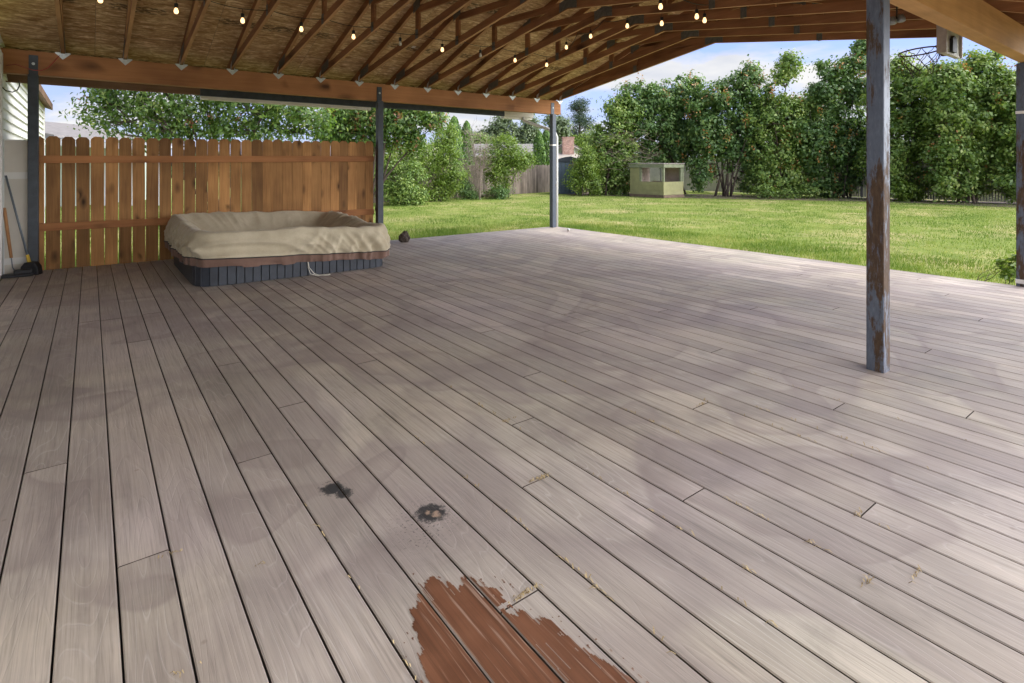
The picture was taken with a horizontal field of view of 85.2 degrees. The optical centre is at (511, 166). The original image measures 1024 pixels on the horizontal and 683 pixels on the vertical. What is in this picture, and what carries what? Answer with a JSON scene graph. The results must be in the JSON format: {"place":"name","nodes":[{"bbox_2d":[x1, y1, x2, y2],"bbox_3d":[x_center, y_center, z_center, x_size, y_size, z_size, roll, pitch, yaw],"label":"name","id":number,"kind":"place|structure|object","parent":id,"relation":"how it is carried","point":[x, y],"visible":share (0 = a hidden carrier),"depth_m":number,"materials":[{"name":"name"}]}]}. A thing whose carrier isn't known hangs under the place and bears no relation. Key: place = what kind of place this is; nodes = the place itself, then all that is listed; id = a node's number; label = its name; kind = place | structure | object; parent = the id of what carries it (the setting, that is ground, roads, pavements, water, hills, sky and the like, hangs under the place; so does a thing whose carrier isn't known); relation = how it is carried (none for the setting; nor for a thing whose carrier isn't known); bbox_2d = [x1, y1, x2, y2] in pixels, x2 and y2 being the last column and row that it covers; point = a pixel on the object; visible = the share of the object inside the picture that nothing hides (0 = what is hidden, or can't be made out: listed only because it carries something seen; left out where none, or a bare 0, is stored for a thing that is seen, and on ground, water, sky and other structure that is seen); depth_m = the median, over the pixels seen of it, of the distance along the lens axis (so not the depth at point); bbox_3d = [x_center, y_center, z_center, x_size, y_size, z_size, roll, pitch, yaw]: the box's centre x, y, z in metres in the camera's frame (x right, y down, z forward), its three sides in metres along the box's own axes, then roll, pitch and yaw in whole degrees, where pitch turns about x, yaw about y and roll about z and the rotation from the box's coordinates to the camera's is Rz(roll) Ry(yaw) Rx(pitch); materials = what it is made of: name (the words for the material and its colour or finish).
{"place":"outdoors","nodes":[
{"label":"outdoors","id":0,"kind":"place"},
{"bbox_2d":[45,121,171,205],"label":"neighbour house","id":1,"kind":"structure","parent":0,"point":[61,131],"depth_m":20.43,"materials":[{"name":"white"}]},
{"bbox_2d":[41,37,1016,155],"label":"sky","id":2,"kind":"structure","parent":0,"point":[716,60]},
{"bbox_2d":[44,169,1015,284],"bbox_3d":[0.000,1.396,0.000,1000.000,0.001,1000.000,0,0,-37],"label":"ground","id":3,"kind":"structure","parent":0,"point":[675,227],"depth_m":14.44,"materials":[{"name":"green plant"}]},
{"bbox_2d":[0,35,52,277],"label":"house","id":4,"kind":"structure","parent":3,"relation":"on","point":[14,115],"depth_m":7.48,"materials":[{"name":"white"}]},
{"bbox_2d":[53,87,350,209],"bbox_3d":[-7.827,-1.142,14.042,7.313,5.241,2.930,0,0,8],"label":"shade tree","id":5,"kind":"object","parent":3,"relation":"on","point":[217,128],"visible":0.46,"depth_m":13.97,"materials":[{"name":"green plant"}]},
{"bbox_2d":[39,136,373,269],"bbox_3d":[-4.109,0.504,8.112,4.416,1.864,0.057,0,0,-37],"label":"cedar fence","id":6,"kind":"object","parent":3,"relation":"on","point":[260,175],"visible":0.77,"depth_m":7.63,"materials":[{"name":"brown wood"}]},
{"bbox_2d":[307,107,451,210],"bbox_3d":[-4.248,-0.693,17.550,4.744,4.343,2.038,0,0,1],"label":"shade tree","id":7,"kind":"object","parent":3,"relation":"on","point":[400,125],"visible":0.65,"depth_m":17.22,"materials":[{"name":"green plant"}]},
{"bbox_2d":[373,152,433,205],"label":"leafy bush","id":8,"kind":"object","parent":3,"relation":"on","point":[403,188],"visible":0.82,"depth_m":19.99,"materials":[{"name":"green plant"}]},
{"bbox_2d":[383,134,437,169],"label":"blossom bush","id":9,"kind":"object","parent":3,"relation":"on","point":[410,156],"visible":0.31,"depth_m":20.77,"materials":[{"name":"green plant"}]},
{"bbox_2d":[418,120,473,201],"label":"leafy bush","id":10,"kind":"object","parent":3,"relation":"on","point":[448,178],"visible":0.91,"depth_m":22.31,"materials":[{"name":"green plant"}]},
{"bbox_2d":[446,116,463,164],"bbox_3d":[-3.448,-0.797,32.994,1.238,4.512,1.323,0,0,-37],"label":"arborvitae","id":11,"kind":"object","parent":3,"relation":"on","point":[454,119],"visible":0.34,"depth_m":32.79,"materials":[{"name":"green plant"}]},
{"bbox_2d":[373,164,549,202],"bbox_3d":[-2.192,0.644,25.246,0.060,1.545,14.480,0,0,38],"label":"board fence","id":12,"kind":"object","parent":3,"relation":"on","point":[536,179],"visible":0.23,"depth_m":28.72,"materials":[{"name":"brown wood"}]},
{"bbox_2d":[459,120,474,165],"bbox_3d":[-2.729,-0.671,33.508,1.061,4.263,1.094,0,0,-37],"label":"arborvitae","id":13,"kind":"object","parent":3,"relation":"on","point":[466,125],"visible":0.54,"depth_m":33.24,"materials":[{"name":"green plant"}]},
{"bbox_2d":[461,130,491,143],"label":"tree","id":14,"kind":"object","parent":3,"relation":"on","point":[479,137],"visible":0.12,"depth_m":47.43,"materials":[{"name":"green plant"}]},
{"bbox_2d":[455,115,502,199],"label":"bare shrub","id":15,"kind":"object","parent":3,"relation":"on","point":[477,167],"visible":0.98,"depth_m":23.48,"materials":[{"name":"green plant"}]},
{"bbox_2d":[450,174,514,199],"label":"leafy bush","id":16,"kind":"object","parent":3,"relation":"on","point":[466,191],"visible":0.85,"depth_m":23.89,"materials":[{"name":"green plant"}]},
{"bbox_2d":[422,137,580,165],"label":"chimney house","id":17,"kind":"structure","parent":3,"relation":"on","point":[566,147],"depth_m":40.12,"materials":[{"name":"brick"}]},
{"bbox_2d":[469,130,539,198],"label":"leafy bush","id":18,"kind":"object","parent":3,"relation":"on","point":[512,157],"visible":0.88,"depth_m":24.37,"materials":[{"name":"green plant"}]},
{"bbox_2d":[476,114,543,143],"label":"tree","id":19,"kind":"object","parent":3,"relation":"on","point":[525,133],"visible":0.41,"depth_m":51.45,"materials":[{"name":"green plant"}]},
{"bbox_2d":[0,227,1023,682],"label":"deck","id":20,"kind":"structure","parent":3,"relation":"on","point":[216,437],"depth_m":2.33,"materials":[{"name":"grey wood"}]},
{"bbox_2d":[4,139,27,273],"bbox_3d":[-5.944,0.475,6.672,0.210,1.598,0.055,0,0,-37],"label":"side panel","id":21,"kind":"object","parent":20,"relation":"on","point":[16,162],"visible":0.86,"depth_m":6.67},
{"bbox_2d":[1,269,32,278],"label":"dust pan","id":22,"kind":"object","parent":20,"relation":"on","point":[22,272],"visible":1,"depth_m":6.43,"materials":[{"name":"black plastic"}]},
{"bbox_2d":[3,208,14,269],"bbox_3d":[-5.846,0.873,6.509,0.305,0.782,0.040,0,0,17],"label":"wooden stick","id":23,"kind":"object","parent":22,"relation":"on","point":[7,232],"visible":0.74,"depth_m":6.52,"materials":[{"name":"brown wood"}]},
{"bbox_2d":[5,175,42,274],"bbox_3d":[-5.788,0.690,6.567,0.411,1.173,0.117,0,0,-9],"label":"push broom","id":24,"kind":"object","parent":20,"relation":"on","point":[35,267],"visible":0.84,"depth_m":6.57,"materials":[{"name":"black plastic"}]},
{"bbox_2d":[174,257,381,286],"bbox_3d":[-3.080,1.105,7.302,2.170,0.338,2.120,0,0,-37],"label":"hot tub","id":25,"kind":"object","parent":20,"relation":"on","point":[209,276],"visible":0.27,"depth_m":6.25,"materials":[{"name":"grey plastic"}]},
{"bbox_2d":[164,211,390,275],"bbox_3d":[-3.083,0.950,7.298,2.417,0.647,2.364,0,0,-37],"label":"hot tub cover","id":26,"kind":"object","parent":25,"relation":"on","point":[243,239],"visible":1,"depth_m":6.56,"materials":[{"name":"beige fabric"}]},
{"bbox_2d":[398,230,409,241],"bbox_3d":[-1.809,1.176,9.408,0.191,0.198,0.179,0,0,13],"label":"rock","id":27,"kind":"object","parent":20,"relation":"on","point":[404,236],"visible":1,"depth_m":9.36,"materials":[{"name":"stone"}]},
{"bbox_2d":[0,0,1023,372],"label":"patio cover","id":28,"kind":"object","parent":20,"relation":"on","point":[210,50],"visible":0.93,"depth_m":7.48,"materials":[{"name":"brown wood"}]},
{"bbox_2d":[6,55,59,70],"bbox_3d":[-5.676,-1.236,6.558,0.506,0.228,0.210,0,0,-24],"label":"red cable","id":29,"kind":"object","parent":28,"relation":"hanging from","point":[35,70],"visible":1,"depth_m":6.53,"materials":[{"name":"red plastic"}]},
{"bbox_2d":[98,0,706,66],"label":"string lights","id":30,"kind":"object","parent":28,"relation":"hanging from","point":[242,20],"visible":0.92,"depth_m":6.92,"materials":[{"name":"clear glass"}]},
{"bbox_2d":[890,6,905,24],"bbox_3d":[3.179,-1.598,4.600,0.138,0.853,0.068,0,0,0],"label":"hanging lamp","id":31,"kind":"object","parent":28,"relation":"hanging from","point":[899,18],"visible":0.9,"depth_m":4.58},
{"bbox_2d":[898,25,962,77],"bbox_3d":[4.710,-1.375,6.318,0.564,0.698,0.525,0,0,-37],"label":"basketball hoop","id":32,"kind":"object","parent":28,"relation":"hanging from","point":[949,43],"visible":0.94,"depth_m":6.14,"materials":[{"name":"white plastic"}]},
{"bbox_2d":[158,372,965,679],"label":"dry grass litter","id":33,"kind":"object","parent":20,"relation":"on","point":[565,558],"visible":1,"depth_m":1.80,"materials":[{"name":"plant"}]},
{"bbox_2d":[532,131,546,164],"bbox_3d":[1.707,-0.392,34.988,0.961,3.729,0.941,0,0,-37],"label":"arborvitae","id":34,"kind":"object","parent":3,"relation":"on","point":[539,145],"visible":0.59,"depth_m":34.76,"materials":[{"name":"green plant"}]},
{"bbox_2d":[540,130,549,165],"bbox_3d":[2.194,-0.521,35.514,1.039,3.974,1.077,0,0,-37],"label":"arborvitae","id":35,"kind":"object","parent":3,"relation":"on","point":[546,134],"visible":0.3,"depth_m":35.21,"materials":[{"name":"green plant"}]},
{"bbox_2d":[171,150,936,177],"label":"treeline","id":36,"kind":"object","parent":3,"relation":"on","point":[624,157],"depth_m":73.12,"materials":[{"name":"green plant"}]},
{"bbox_2d":[539,113,574,145],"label":"tree","id":37,"kind":"object","parent":3,"relation":"on","point":[562,129],"visible":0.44,"depth_m":53.59,"materials":[{"name":"green plant"}]},
{"bbox_2d":[558,156,580,193],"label":"metal shed","id":38,"kind":"structure","parent":3,"relation":"on","point":[563,163],"depth_m":28.40,"materials":[{"name":"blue metal"}]},
{"bbox_2d":[558,162,568,192],"bbox_3d":[2.612,0.556,28.413,0.625,1.560,0.030,0,0,0],"label":"door","id":39,"kind":"structure","parent":38,"relation":"in","point":[562,166],"depth_m":28.40,"materials":[{"name":"blue metal"}]},
{"bbox_2d":[565,96,597,136],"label":"pine tree","id":40,"kind":"object","parent":3,"relation":"on","point":[580,119],"visible":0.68,"depth_m":59.66,"materials":[{"name":"green plant"}]},
{"bbox_2d":[559,140,604,195],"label":"leafy bush","id":41,"kind":"object","parent":3,"relation":"on","point":[586,154],"visible":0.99,"depth_m":26.40,"materials":[{"name":"green plant"}]},
{"bbox_2d":[569,125,595,147],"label":"tree","id":42,"kind":"object","parent":3,"relation":"on","point":[581,138],"visible":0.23,"depth_m":45.43,"materials":[{"name":"green plant"}]},
{"bbox_2d":[589,121,660,175],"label":"leafy bush","id":43,"kind":"object","parent":3,"relation":"on","point":[632,149],"visible":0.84,"depth_m":26.66,"materials":[{"name":"green plant"}]},
{"bbox_2d":[628,163,684,197],"bbox_3d":[6.691,0.618,25.790,1.540,1.596,2.030,0,0,-37],"label":"playhouse","id":44,"kind":"object","parent":3,"relation":"on","point":[670,185],"visible":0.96,"depth_m":25.39,"materials":[{"name":"green paint"}]},
{"bbox_2d":[624,158,1014,201],"bbox_3d":[15.966,0.531,24.301,0.060,1.830,27.624,0,0,-41],"label":"chain link fence","id":45,"kind":"object","parent":3,"relation":"on","point":[654,176],"visible":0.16,"depth_m":26.36,"materials":[{"name":"grey metal"}]},
{"bbox_2d":[802,82,839,146],"bbox_3d":[20.738,-2.147,37.974,2.875,7.212,3.104,0,0,-37],"label":"tree","id":46,"kind":"object","parent":3,"relation":"on","point":[822,106],"depth_m":37.73,"materials":[{"name":"green plant"}]},
{"bbox_2d":[977,250,1015,283],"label":"weed plant","id":47,"kind":"object","parent":3,"relation":"on","point":[1011,271],"visible":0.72,"depth_m":6.40,"materials":[{"name":"green plant"}]},
{"bbox_2d":[568,192,1015,207],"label":"planting bed ground","id":48,"kind":"structure","parent":0,"point":[840,198],"depth_m":23.60,"materials":[{"name":"brown soil"}]},
{"bbox_2d":[568,89,647,194],"bbox_3d":[4.772,-1.134,27.742,3.922,5.507,2.687,0,0,2],"label":"lilac shrub","id":49,"kind":"object","parent":48,"relation":"on","point":[614,179],"visible":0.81,"depth_m":27.15,"materials":[{"name":"green plant"}]},
{"bbox_2d":[604,69,725,193],"bbox_3d":[7.786,-1.721,27.996,6.194,6.385,2.808,0,0,-2],"label":"lilac shrub","id":50,"kind":"object","parent":48,"relation":"on","point":[665,105],"visible":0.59,"depth_m":27.45,"materials":[{"name":"green plant"}]},
{"bbox_2d":[683,54,787,196],"bbox_3d":[10.683,-1.912,26.409,5.288,6.750,2.552,0,0,-7],"label":"lilac shrub","id":51,"kind":"object","parent":48,"relation":"on","point":[728,141],"visible":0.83,"depth_m":26.04,"materials":[{"name":"green plant"}]},
{"bbox_2d":[738,48,827,196],"bbox_3d":[12.526,-1.990,25.539,4.249,7.092,2.540,0,0,-2],"label":"lilac shrub","id":52,"kind":"object","parent":48,"relation":"on","point":[779,165],"visible":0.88,"depth_m":25.20,"materials":[{"name":"green plant"}]},
{"bbox_2d":[750,175,838,198],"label":"shrub","id":53,"kind":"object","parent":48,"relation":"on","point":[767,190],"visible":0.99,"depth_m":24.27,"materials":[{"name":"green plant"}]},
{"bbox_2d":[789,39,865,197],"bbox_3d":[14.676,-2.224,25.006,4.475,7.753,2.614,0,0,2],"label":"lilac shrub","id":54,"kind":"object","parent":48,"relation":"on","point":[841,138],"visible":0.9,"depth_m":24.65,"materials":[{"name":"green plant"}]},
{"bbox_2d":[851,49,941,199],"bbox_3d":[16.554,-1.708,23.223,4.409,6.347,2.548,0,0,-4],"label":"lilac shrub","id":55,"kind":"object","parent":48,"relation":"on","point":[905,115],"visible":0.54,"depth_m":22.78,"materials":[{"name":"green plant"}]},
{"bbox_2d":[890,176,929,201],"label":"shrub","id":56,"kind":"object","parent":48,"relation":"on","point":[900,190],"visible":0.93,"depth_m":22.21,"materials":[{"name":"green plant"}]},
{"bbox_2d":[908,45,1018,202],"bbox_3d":[17.864,-1.633,21.668,4.681,6.212,2.757,0,0,4],"label":"lilac shrub","id":57,"kind":"object","parent":48,"relation":"on","point":[963,122],"visible":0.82,"depth_m":21.16,"materials":[{"name":"green plant"}]},
{"bbox_2d":[979,66,1015,203],"bbox_3d":[19.436,-1.288,20.570,3.432,5.508,2.906,0,0,-37],"label":"lilac shrub","id":58,"kind":"object","parent":48,"relation":"on","point":[1006,180],"visible":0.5,"depth_m":20.53,"materials":[{"name":"green plant"}]}
]}

